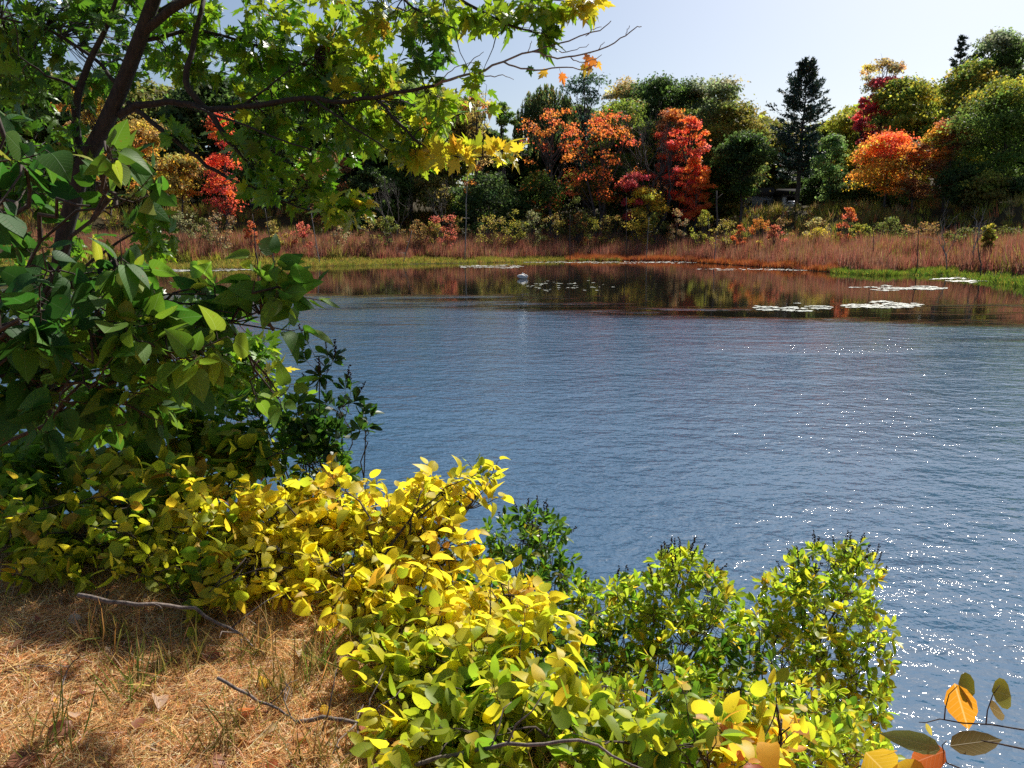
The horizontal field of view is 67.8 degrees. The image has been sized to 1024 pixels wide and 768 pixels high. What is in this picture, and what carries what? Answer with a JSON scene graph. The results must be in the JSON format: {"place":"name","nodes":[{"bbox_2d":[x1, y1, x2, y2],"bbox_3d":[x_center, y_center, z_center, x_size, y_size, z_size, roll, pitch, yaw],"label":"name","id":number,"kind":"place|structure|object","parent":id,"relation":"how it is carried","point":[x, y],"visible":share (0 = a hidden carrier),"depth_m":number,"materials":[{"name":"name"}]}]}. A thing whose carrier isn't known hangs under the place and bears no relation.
{"place":"outdoors","nodes":[
{"label":"outdoors","id":0,"kind":"place"},
{"bbox_2d":[0,260,1023,767],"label":"pond water","id":1,"kind":"structure","parent":0,"point":[628,414],"depth_m":18.93,"materials":[{"name":"liquid"}]},
{"bbox_2d":[0,254,620,269],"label":"pickerelweed","id":2,"kind":"object","parent":1,"relation":"on","point":[234,263],"visible":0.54,"depth_m":118.36,"materials":[{"name":"green plant"}]},
{"bbox_2d":[827,264,1023,288],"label":"water plants","id":3,"kind":"object","parent":1,"relation":"on","point":[999,278],"visible":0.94,"depth_m":85.86,"materials":[{"name":"green plant"}]},
{"bbox_2d":[0,178,1023,767],"bbox_3d":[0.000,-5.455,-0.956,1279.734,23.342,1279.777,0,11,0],"label":"ground","id":4,"kind":"structure","parent":0,"point":[98,224],"depth_m":79.42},
{"bbox_2d":[0,655,115,765],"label":"grass tuft","id":5,"kind":"object","parent":4,"relation":"on","point":[54,723],"visible":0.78,"depth_m":2.43,"materials":[{"name":"plant"}]},
{"bbox_2d":[8,71,142,192],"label":"woodland tree","id":6,"kind":"object","parent":4,"relation":"on","point":[33,115],"visible":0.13,"depth_m":167.90,"materials":[{"name":"green plant"}]},
{"bbox_2d":[49,75,124,190],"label":"oak tree","id":7,"kind":"object","parent":4,"relation":"on","point":[87,113],"visible":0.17,"depth_m":148.63,"materials":[{"name":"green plant"}]},
{"bbox_2d":[0,461,213,595],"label":"bittersweet shrub","id":8,"kind":"object","parent":4,"relation":"on","point":[30,540],"visible":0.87,"depth_m":3.52,"materials":[{"name":"green plant"}]},
{"bbox_2d":[0,111,248,465],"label":"broadleaf sapling","id":9,"kind":"object","parent":4,"relation":"on","point":[137,328],"visible":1,"depth_m":2.50,"materials":[{"name":"green plant"}]},
{"bbox_2d":[106,112,171,201],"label":"oak tree","id":10,"kind":"object","parent":4,"relation":"on","point":[149,131],"visible":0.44,"depth_m":143.92,"materials":[{"name":"yellow plant"}]},
{"bbox_2d":[107,78,200,195],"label":"woodland tree","id":11,"kind":"object","parent":4,"relation":"on","point":[146,92],"visible":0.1,"depth_m":177.36,"materials":[{"name":"green plant"}]},
{"bbox_2d":[0,376,319,530],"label":"bittersweet shrub","id":12,"kind":"object","parent":4,"relation":"on","point":[197,441],"visible":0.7,"depth_m":4.15,"materials":[{"name":"green plant"}]},
{"bbox_2d":[0,233,339,446],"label":"broadleaf sapling","id":13,"kind":"object","parent":4,"relation":"on","point":[276,292],"visible":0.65,"depth_m":2.86,"materials":[{"name":"green plant"}]},
{"bbox_2d":[152,150,206,221],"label":"oak tree","id":14,"kind":"object","parent":4,"relation":"on","point":[178,185],"visible":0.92,"depth_m":142.34,"materials":[{"name":"yellow plant"}]},
{"bbox_2d":[146,62,263,203],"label":"woodland tree","id":15,"kind":"object","parent":4,"relation":"on","point":[194,120],"visible":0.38,"depth_m":167.58,"materials":[{"name":"green plant"}]},
{"bbox_2d":[185,170,234,206],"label":"understorey tree","id":16,"kind":"object","parent":4,"relation":"on","point":[197,201],"visible":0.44,"depth_m":163.17,"materials":[{"name":"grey plant"}]},
{"bbox_2d":[197,210,237,251],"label":"shrub","id":17,"kind":"object","parent":4,"relation":"on","point":[216,236],"visible":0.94,"depth_m":114.39,"materials":[{"name":"grey plant"}]},
{"bbox_2d":[197,111,248,233],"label":"red maple","id":18,"kind":"object","parent":4,"relation":"on","point":[223,158],"visible":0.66,"depth_m":141.47,"materials":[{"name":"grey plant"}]},
{"bbox_2d":[133,463,351,637],"bbox_3d":[-1.309,0.713,3.708,0.942,0.559,1.517,-10,15,-41],"label":"bittersweet shrub","id":19,"kind":"object","parent":4,"relation":"on","point":[240,542],"visible":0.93,"depth_m":3.52,"materials":[{"name":"yellow plant"}]},
{"bbox_2d":[0,529,554,767],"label":"leaf litter","id":20,"kind":"object","parent":4,"relation":"on","point":[31,625],"visible":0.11,"depth_m":2.90,"materials":[{"name":"brown plant"}]},
{"bbox_2d":[220,323,384,571],"bbox_3d":[-1.343,1.119,4.932,0.864,3.106,1.522,-5,12,-25],"label":"pepperbush","id":21,"kind":"object","parent":4,"relation":"on","point":[292,430],"visible":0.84,"depth_m":4.36,"materials":[{"name":"green plant"}]},
{"bbox_2d":[0,514,619,767],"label":"pine needle litter","id":22,"kind":"object","parent":4,"relation":"on","point":[7,642],"visible":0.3,"depth_m":2.76,"materials":[{"name":"brown plant"}]},
{"bbox_2d":[55,585,148,661],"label":"grass tuft","id":23,"kind":"object","parent":22,"relation":"on","point":[101,628],"visible":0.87,"depth_m":3.02,"materials":[{"name":"plant"}]},
{"bbox_2d":[67,625,197,711],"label":"grass tuft","id":24,"kind":"object","parent":22,"relation":"on","point":[131,683],"visible":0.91,"depth_m":2.78,"materials":[{"name":"plant"}]},
{"bbox_2d":[77,593,278,658],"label":"fallen branch","id":25,"kind":"object","parent":22,"relation":"on","point":[127,603],"visible":0.95,"depth_m":2.97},
{"bbox_2d":[132,608,230,680],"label":"grass tuft","id":26,"kind":"object","parent":22,"relation":"on","point":[199,652],"visible":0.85,"depth_m":2.88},
{"bbox_2d":[149,684,264,757],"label":"grass tuft","id":27,"kind":"object","parent":22,"relation":"on","point":[226,730],"visible":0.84,"depth_m":2.44,"materials":[{"name":"plant"}]},
{"bbox_2d":[202,601,307,668],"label":"grass tuft","id":28,"kind":"object","parent":22,"relation":"on","point":[244,642],"visible":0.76,"depth_m":2.95,"materials":[{"name":"plant"}]},
{"bbox_2d":[237,625,337,711],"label":"grass tuft","id":29,"kind":"object","parent":22,"relation":"on","point":[280,681],"visible":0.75,"depth_m":2.71,"materials":[{"name":"plant"}]},
{"bbox_2d":[250,611,358,682],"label":"grass tuft","id":30,"kind":"object","parent":22,"relation":"on","point":[320,659],"visible":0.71,"depth_m":2.86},
{"bbox_2d":[246,700,410,767],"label":"grass tuft","id":31,"kind":"object","parent":22,"relation":"on","point":[321,744],"visible":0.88,"depth_m":2.34,"materials":[{"name":"plant"}]},
{"bbox_2d":[375,692,641,767],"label":"fallen branch","id":32,"kind":"object","parent":22,"relation":"on","point":[456,754],"visible":0.94,"depth_m":2.12,"materials":[{"name":"wood"}]},
{"bbox_2d":[0,0,641,488],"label":"maple tree","id":33,"kind":"object","parent":4,"relation":"on","point":[364,128],"visible":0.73,"depth_m":5.59,"materials":[{"name":"green plant"}]},
{"bbox_2d":[298,64,403,196],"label":"woodland tree","id":34,"kind":"object","parent":4,"relation":"on","point":[346,175],"visible":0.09,"depth_m":173.32,"materials":[{"name":"green plant"}]},
{"bbox_2d":[336,163,395,232],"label":"cedar tree","id":35,"kind":"object","parent":4,"relation":"on","point":[364,180],"visible":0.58,"depth_m":154.14,"materials":[{"name":"green plant"}]},
{"bbox_2d":[254,452,513,635],"bbox_3d":[-0.636,0.800,3.636,1.296,0.816,1.393,0,11,0],"label":"bittersweet shrub","id":36,"kind":"object","parent":4,"relation":"on","point":[404,558],"visible":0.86,"depth_m":3.57,"materials":[{"name":"yellow plant"}]},
{"bbox_2d":[364,173,420,222],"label":"understorey tree","id":37,"kind":"object","parent":4,"relation":"on","point":[402,199],"visible":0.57,"depth_m":163.42,"materials":[{"name":"green plant"}]},
{"bbox_2d":[376,83,439,222],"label":"oak tree","id":38,"kind":"object","parent":4,"relation":"on","point":[394,169],"visible":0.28,"depth_m":162.84,"materials":[{"name":"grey plant"}]},
{"bbox_2d":[410,174,461,226],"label":"understorey tree","id":39,"kind":"object","parent":4,"relation":"on","point":[432,183],"visible":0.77,"depth_m":162.92,"materials":[{"name":"green plant"}]},
{"bbox_2d":[391,86,490,216],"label":"woodland tree","id":40,"kind":"object","parent":4,"relation":"on","point":[459,129],"visible":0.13,"depth_m":172.00,"materials":[{"name":"plant"}]},
{"bbox_2d":[328,536,601,678],"bbox_3d":[-0.362,1.593,4.345,1.712,1.601,1.368,4,12,21],"label":"pepperbush","id":41,"kind":"object","parent":4,"relation":"on","point":[590,659],"visible":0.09,"depth_m":4.22,"materials":[{"name":"green plant"}]},
{"bbox_2d":[336,551,596,694],"bbox_3d":[-0.203,1.019,3.021,0.980,0.606,1.143,-3,11,-13],"label":"bittersweet shrub","id":42,"kind":"object","parent":4,"relation":"on","point":[495,624],"visible":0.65,"depth_m":2.99,"materials":[{"name":"yellow plant"}]},
{"bbox_2d":[442,176,495,230],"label":"understorey tree","id":43,"kind":"object","parent":4,"relation":"on","point":[460,190],"visible":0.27,"depth_m":163.26,"materials":[{"name":"green plant"}]},
{"bbox_2d":[459,92,493,223],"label":"birch tree","id":44,"kind":"object","parent":4,"relation":"on","point":[473,114],"visible":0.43,"depth_m":158.16,"materials":[{"name":"green plant"}]},
{"bbox_2d":[456,169,524,238],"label":"cedar tree","id":45,"kind":"object","parent":4,"relation":"on","point":[485,197],"visible":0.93,"depth_m":148.96,"materials":[{"name":"green plant"}]},
{"bbox_2d":[347,616,634,767],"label":"bittersweet shrub","id":46,"kind":"object","parent":4,"relation":"on","point":[438,716],"visible":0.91,"depth_m":2.40,"materials":[{"name":"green plant"}]},
{"bbox_2d":[464,127,526,209],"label":"woodland tree","id":47,"kind":"object","parent":4,"relation":"on","point":[510,173],"visible":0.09,"depth_m":191.18,"materials":[{"name":"green plant"}]},
{"bbox_2d":[492,101,520,236],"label":"cedar tree","id":48,"kind":"object","parent":4,"relation":"on","point":[502,119],"visible":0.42,"depth_m":156.54,"materials":[{"name":"green plant"}]},
{"bbox_2d":[1,191,1023,272],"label":"marsh herbs","id":49,"kind":"object","parent":4,"relation":"on","point":[821,211],"visible":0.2,"depth_m":139.33,"materials":[{"name":"brown plant"}]},
{"bbox_2d":[486,184,541,234],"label":"understorey tree","id":50,"kind":"object","parent":4,"relation":"on","point":[526,206],"visible":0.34,"depth_m":163.20,"materials":[{"name":"green plant"}]},
{"bbox_2d":[506,151,549,207],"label":"woodland tree","id":51,"kind":"object","parent":4,"relation":"on","point":[531,167],"visible":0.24,"depth_m":193.31,"materials":[{"name":"green plant"}]},
{"bbox_2d":[472,495,586,654],"bbox_3d":[0.082,2.090,5.547,0.883,2.621,1.114,0,11,0],"label":"pepperbush","id":52,"kind":"object","parent":4,"relation":"on","point":[537,535],"visible":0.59,"depth_m":5.37,"materials":[{"name":"green plant"}]},
{"bbox_2d":[514,169,569,235],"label":"understorey tree","id":53,"kind":"object","parent":4,"relation":"on","point":[545,182],"visible":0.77,"depth_m":163.62,"materials":[{"name":"green plant"}]},
{"bbox_2d":[512,83,582,225],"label":"willow tree","id":54,"kind":"object","parent":4,"relation":"on","point":[538,103],"visible":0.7,"depth_m":172.55,"materials":[{"name":"green plant"}]},
{"bbox_2d":[517,106,586,235],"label":"red maple","id":55,"kind":"object","parent":4,"relation":"on","point":[550,133],"visible":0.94,"depth_m":159.92,"materials":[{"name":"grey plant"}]},
{"bbox_2d":[525,100,598,211],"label":"woodland tree","id":56,"kind":"object","parent":4,"relation":"on","point":[568,199],"visible":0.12,"depth_m":193.59,"materials":[{"name":"grey plant"}]},
{"bbox_2d":[555,165,614,236],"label":"understorey tree","id":57,"kind":"object","parent":4,"relation":"on","point":[591,186],"visible":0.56,"depth_m":163.22,"materials":[{"name":"green plant"}]},
{"bbox_2d":[556,69,617,234],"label":"locust tree","id":58,"kind":"object","parent":4,"relation":"on","point":[585,99],"visible":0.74,"depth_m":172.32,"materials":[{"name":"green plant"}]},
{"bbox_2d":[560,109,644,237],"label":"red maple","id":59,"kind":"object","parent":4,"relation":"on","point":[603,158],"visible":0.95,"depth_m":158.48,"materials":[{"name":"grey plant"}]},
{"bbox_2d":[587,165,649,237],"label":"understorey tree","id":60,"kind":"object","parent":4,"relation":"on","point":[617,179],"visible":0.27,"depth_m":164.39,"materials":[{"name":"green plant"}]},
{"bbox_2d":[581,97,657,230],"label":"oak tree","id":61,"kind":"object","parent":4,"relation":"on","point":[633,108],"visible":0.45,"depth_m":167.20,"materials":[{"name":"orange plant"}]},
{"bbox_2d":[601,76,644,208],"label":"oak tree","id":62,"kind":"object","parent":4,"relation":"on","point":[616,93],"visible":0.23,"depth_m":188.43,"materials":[{"name":"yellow plant"}]},
{"bbox_2d":[615,171,652,239],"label":"red maple","id":63,"kind":"object","parent":4,"relation":"on","point":[631,185],"visible":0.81,"depth_m":155.23,"materials":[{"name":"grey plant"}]},
{"bbox_2d":[595,93,690,237],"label":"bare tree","id":64,"kind":"object","parent":4,"relation":"on","point":[661,169],"visible":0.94,"depth_m":156.10,"materials":[{"name":"grey plant"}]},
{"bbox_2d":[622,186,672,236],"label":"birch tree","id":65,"kind":"object","parent":4,"relation":"on","point":[654,205],"visible":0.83,"depth_m":154.30,"materials":[{"name":"yellow plant"}]},
{"bbox_2d":[552,536,748,709],"bbox_3d":[0.870,2.106,4.916,1.248,2.206,1.243,3,11,13],"label":"pepperbush","id":66,"kind":"object","parent":4,"relation":"on","point":[603,630],"visible":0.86,"depth_m":4.75,"materials":[{"name":"green plant"}]},
{"bbox_2d":[619,70,705,218],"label":"oak tree","id":67,"kind":"object","parent":4,"relation":"on","point":[652,90],"visible":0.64,"depth_m":176.98,"materials":[{"name":"green plant"}]},
{"bbox_2d":[646,127,686,237],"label":"red maple","id":68,"kind":"object","parent":4,"relation":"on","point":[673,148],"visible":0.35,"depth_m":163.36,"materials":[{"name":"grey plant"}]},
{"bbox_2d":[640,184,692,237],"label":"understorey tree","id":69,"kind":"object","parent":4,"relation":"on","point":[670,213],"visible":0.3,"depth_m":164.12,"materials":[{"name":"green plant"}]},
{"bbox_2d":[650,106,699,223],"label":"oak tree","id":70,"kind":"object","parent":4,"relation":"on","point":[674,115],"visible":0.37,"depth_m":166.10,"materials":[{"name":"orange plant"}]},
{"bbox_2d":[541,667,817,767],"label":"bittersweet shrub","id":71,"kind":"object","parent":4,"relation":"on","point":[649,742],"visible":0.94,"depth_m":2.28,"materials":[{"name":"yellow plant"}]},
{"bbox_2d":[662,114,711,239],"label":"red maple","id":72,"kind":"object","parent":4,"relation":"on","point":[694,123],"visible":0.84,"depth_m":157.06,"materials":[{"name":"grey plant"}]},
{"bbox_2d":[676,155,718,233],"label":"red maple","id":73,"kind":"object","parent":4,"relation":"on","point":[702,176],"visible":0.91,"depth_m":155.67,"materials":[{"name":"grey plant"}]},
{"bbox_2d":[565,250,842,271],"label":"rust sedge","id":74,"kind":"object","parent":4,"relation":"on","point":[785,264],"visible":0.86,"depth_m":122.04,"materials":[{"name":"orange plant"}]},
{"bbox_2d":[682,73,750,173],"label":"poplar tree","id":75,"kind":"object","parent":4,"relation":"on","point":[715,89],"visible":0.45,"depth_m":174.19,"materials":[{"name":"green plant"}]},
{"bbox_2d":[696,154,747,225],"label":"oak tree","id":76,"kind":"object","parent":4,"relation":"on","point":[706,162],"visible":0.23,"depth_m":163.32,"materials":[{"name":"green plant"}]},
{"bbox_2d":[680,93,778,201],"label":"oak tree","id":77,"kind":"object","parent":4,"relation":"on","point":[734,118],"visible":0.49,"depth_m":168.21,"materials":[{"name":"green plant"}]},
{"bbox_2d":[705,172,760,221],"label":"understorey tree","id":78,"kind":"object","parent":4,"relation":"on","point":[733,207],"visible":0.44,"depth_m":163.26,"materials":[{"name":"green plant"}]},
{"bbox_2d":[709,128,778,224],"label":"oak tree","id":79,"kind":"object","parent":4,"relation":"on","point":[732,150],"visible":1,"depth_m":154.51,"materials":[{"name":"green plant"}]},
{"bbox_2d":[584,632,905,767],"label":"pepperbush","id":80,"kind":"object","parent":4,"relation":"on","point":[841,726],"visible":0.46,"depth_m":4.06,"materials":[{"name":"green plant"}]},
{"bbox_2d":[744,187,774,209],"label":"house","id":81,"kind":"structure","parent":4,"relation":"on","point":[765,196],"depth_m":181.09,"materials":[{"name":"grey"}]},
{"bbox_2d":[747,110,816,189],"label":"woodland tree","id":82,"kind":"object","parent":4,"relation":"on","point":[780,183],"visible":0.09,"depth_m":188.81,"materials":[{"name":"green plant"}]},
{"bbox_2d":[765,56,835,210],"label":"pine tree","id":83,"kind":"object","parent":4,"relation":"on","point":[806,69],"visible":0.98,"depth_m":155.15,"materials":[{"name":"green plant"}]},
{"bbox_2d":[721,530,903,763],"bbox_3d":[2.062,2.248,5.116,1.482,2.452,1.064,-7,13,-31],"label":"pepperbush","id":84,"kind":"object","parent":4,"relation":"on","point":[800,594],"visible":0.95,"depth_m":4.94,"materials":[{"name":"green plant"}]},
{"bbox_2d":[788,165,849,206],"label":"understorey tree","id":85,"kind":"object","parent":4,"relation":"on","point":[810,192],"visible":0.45,"depth_m":163.89,"materials":[{"name":"green plant"}]},
{"bbox_2d":[809,133,856,204],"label":"poplar tree","id":86,"kind":"object","parent":4,"relation":"on","point":[837,154],"visible":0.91,"depth_m":148.19,"materials":[{"name":"green plant"}]},
{"bbox_2d":[814,104,875,186],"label":"oak tree","id":87,"kind":"object","parent":4,"relation":"on","point":[841,124],"visible":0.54,"depth_m":174.34,"materials":[{"name":"green plant"}]},
{"bbox_2d":[825,178,883,206],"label":"understorey tree","id":88,"kind":"object","parent":4,"relation":"on","point":[855,194],"visible":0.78,"depth_m":145.26,"materials":[{"name":"green plant"}]},
{"bbox_2d":[849,97,878,178],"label":"red maple","id":89,"kind":"object","parent":4,"relation":"on","point":[858,118],"visible":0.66,"depth_m":165.51,"materials":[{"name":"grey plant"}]},
{"bbox_2d":[857,55,906,173],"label":"poplar tree","id":90,"kind":"object","parent":4,"relation":"on","point":[891,66],"visible":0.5,"depth_m":164.97,"materials":[{"name":"yellow plant"}]},
{"bbox_2d":[861,75,902,155],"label":"red maple","id":91,"kind":"object","parent":4,"relation":"on","point":[879,81],"visible":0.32,"depth_m":162.82,"materials":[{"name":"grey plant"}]},
{"bbox_2d":[841,126,936,206],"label":"sugar maple","id":92,"kind":"object","parent":4,"relation":"on","point":[883,144],"visible":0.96,"depth_m":135.37,"materials":[{"name":"orange plant"}]},
{"bbox_2d":[862,72,950,186],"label":"maple tree","id":93,"kind":"object","parent":4,"relation":"on","point":[908,89],"visible":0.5,"depth_m":154.41,"materials":[{"name":"green plant"}]},
{"bbox_2d":[885,101,950,191],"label":"maple tree","id":94,"kind":"object","parent":4,"relation":"on","point":[916,119],"visible":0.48,"depth_m":149.73,"materials":[{"name":"green plant"}]},
{"bbox_2d":[888,139,948,208],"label":"maple tree","id":95,"kind":"object","parent":4,"relation":"on","point":[933,164],"visible":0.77,"depth_m":133.89,"materials":[{"name":"green plant"}]},
{"bbox_2d":[861,672,1023,767],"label":"leafy twig","id":96,"kind":"object","parent":4,"relation":"on","point":[960,702],"visible":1,"depth_m":1.97,"materials":[{"name":"green plant"}]},
{"bbox_2d":[918,115,976,211],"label":"maple tree","id":97,"kind":"object","parent":4,"relation":"on","point":[940,140],"visible":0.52,"depth_m":131.74,"materials":[{"name":"green plant"}]},
{"bbox_2d":[938,34,972,185],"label":"pine tree","id":98,"kind":"object","parent":4,"relation":"on","point":[960,48],"visible":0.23,"depth_m":150.03,"materials":[{"name":"green plant"}]},
{"bbox_2d":[928,157,994,213],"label":"oak tree","id":99,"kind":"object","parent":4,"relation":"on","point":[946,178],"visible":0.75,"depth_m":126.79,"materials":[{"name":"green plant"}]},
{"bbox_2d":[932,54,1020,166],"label":"maple tree","id":100,"kind":"object","parent":4,"relation":"on","point":[977,73],"visible":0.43,"depth_m":142.23,"materials":[{"name":"green plant"}]},
{"bbox_2d":[936,73,1023,200],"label":"oak tree","id":101,"kind":"object","parent":4,"relation":"on","point":[1002,102],"visible":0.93,"depth_m":122.99,"materials":[{"name":"green plant"}]},
{"bbox_2d":[958,166,1017,208],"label":"understorey tree","id":102,"kind":"object","parent":4,"relation":"on","point":[988,184],"visible":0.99,"depth_m":121.14,"materials":[{"name":"green plant"}]},
{"bbox_2d":[964,25,1023,170],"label":"oak tree","id":103,"kind":"object","parent":4,"relation":"on","point":[1008,51],"visible":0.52,"depth_m":146.75,"materials":[{"name":"green plant"}]},
{"bbox_2d":[1,0,1023,183],"label":"sky","id":104,"kind":"structure","parent":0,"point":[756,41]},
{"bbox_2d":[11,222,1023,274],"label":"marsh grass","id":105,"kind":"structure","parent":0,"point":[967,260],"depth_m":116.80,"materials":[{"name":"plant"}]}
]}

